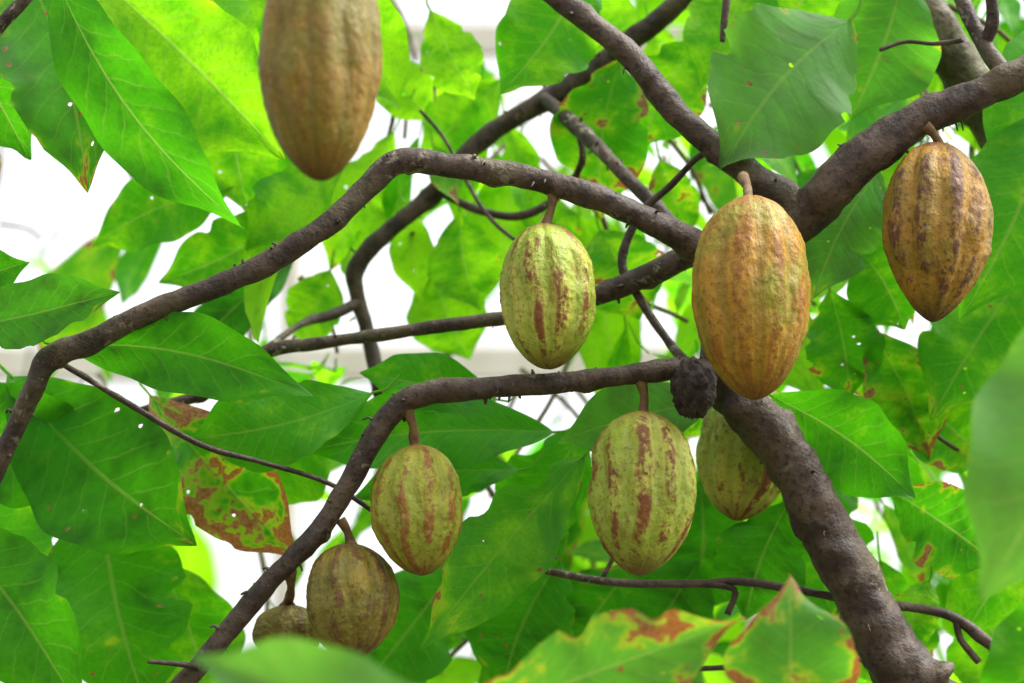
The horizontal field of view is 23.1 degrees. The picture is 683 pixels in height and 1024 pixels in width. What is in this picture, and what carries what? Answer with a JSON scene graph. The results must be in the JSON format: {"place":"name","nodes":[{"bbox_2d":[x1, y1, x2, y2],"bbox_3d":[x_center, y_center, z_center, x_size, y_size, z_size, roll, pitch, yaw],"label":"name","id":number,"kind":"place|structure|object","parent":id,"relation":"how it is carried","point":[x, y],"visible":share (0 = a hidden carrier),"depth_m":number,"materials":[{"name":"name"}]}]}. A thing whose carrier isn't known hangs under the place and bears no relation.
{"place":"outdoors","nodes":[
{"label":"outdoors","id":0,"kind":"place"},
{"bbox_2d":[0,0,1023,682],"label":"sky","id":1,"kind":"structure","parent":0,"point":[39,194],"materials":[{"name":"white"}]},
{"label":"ground","id":2,"kind":"structure","parent":0,"visible":0},
{"bbox_2d":[0,22,983,620],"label":"greenhouse frame","id":3,"kind":"object","parent":2,"relation":"on","point":[494,360],"visible":0.16,"depth_m":8.13,"materials":[{"name":"white"}]},
{"bbox_2d":[0,0,1023,682],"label":"cocoa tree","id":4,"kind":"object","parent":2,"relation":"on","point":[166,110],"visible":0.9,"depth_m":2.60,"materials":[{"name":"green plant"}]},
{"bbox_2d":[252,569,319,643],"bbox_3d":[-0.230,0.280,2.538,0.069,0.090,0.100,0,-14,0],"label":"cocoa pod","id":5,"kind":"object","parent":4,"relation":"attached to","point":[287,617],"visible":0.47,"depth_m":2.53,"materials":[{"name":"plant"}]},
{"bbox_2d":[257,0,382,180],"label":"cocoa pod","id":6,"kind":"object","parent":4,"relation":"attached to","point":[320,64],"visible":1,"depth_m":2.13,"materials":[{"name":"brown plant"}]},
{"bbox_2d":[306,517,399,655],"bbox_3d":[-0.158,0.246,2.492,0.094,0.142,0.088,0,-14,0],"label":"cocoa pod","id":7,"kind":"object","parent":4,"relation":"attached to","point":[352,595],"visible":0.91,"depth_m":2.46,"materials":[{"name":"plant"}]},
{"bbox_2d":[370,409,462,575],"bbox_3d":[-0.095,0.150,2.495,0.092,0.169,0.089,0,-14,0],"label":"cocoa pod","id":8,"kind":"object","parent":4,"relation":"attached to","point":[416,512],"visible":1,"depth_m":2.46,"materials":[{"name":"green plant"}]},
{"bbox_2d":[499,194,595,369],"bbox_3d":[0.035,-0.061,2.484,0.096,0.182,0.092,0,-14,0],"label":"cocoa pod","id":9,"kind":"object","parent":4,"relation":"attached to","point":[547,293],"visible":1,"depth_m":2.45,"materials":[{"name":"green plant"}]},
{"bbox_2d":[587,381,696,575],"bbox_3d":[0.128,0.133,2.484,0.107,0.200,0.107,0,-14,0],"label":"cocoa pod","id":10,"kind":"object","parent":4,"relation":"attached to","point":[642,493],"visible":1,"depth_m":2.44,"materials":[{"name":"green plant"}]},
{"bbox_2d":[696,390,780,520],"bbox_3d":[0.243,0.113,2.637,0.122,0.152,0.107,11,-18,-38],"label":"cocoa pod","id":11,"kind":"object","parent":4,"relation":"attached to","point":[738,484],"visible":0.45,"depth_m":2.60,"materials":[{"name":"green plant"}]},
{"bbox_2d":[691,171,810,399],"bbox_3d":[0.230,-0.066,2.432,0.116,0.253,0.113,12,-18,-40],"label":"cocoa pod","id":12,"kind":"object","parent":4,"relation":"attached to","point":[751,294],"visible":1,"depth_m":2.39,"materials":[{"name":"orange plant"}]},
{"bbox_2d":[882,122,993,321],"bbox_3d":[0.424,-0.120,2.492,0.111,0.208,0.106,0,-14,0],"label":"cocoa pod","id":13,"kind":"object","parent":4,"relation":"attached to","point":[938,224],"visible":1,"depth_m":2.46,"materials":[{"name":"brown plant"}]},
{"bbox_2d":[0,0,1023,682],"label":"background foliage","id":14,"kind":"object","parent":2,"relation":"on","point":[200,560],"visible":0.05,"depth_m":4.29,"materials":[{"name":"green plant"}]}
]}

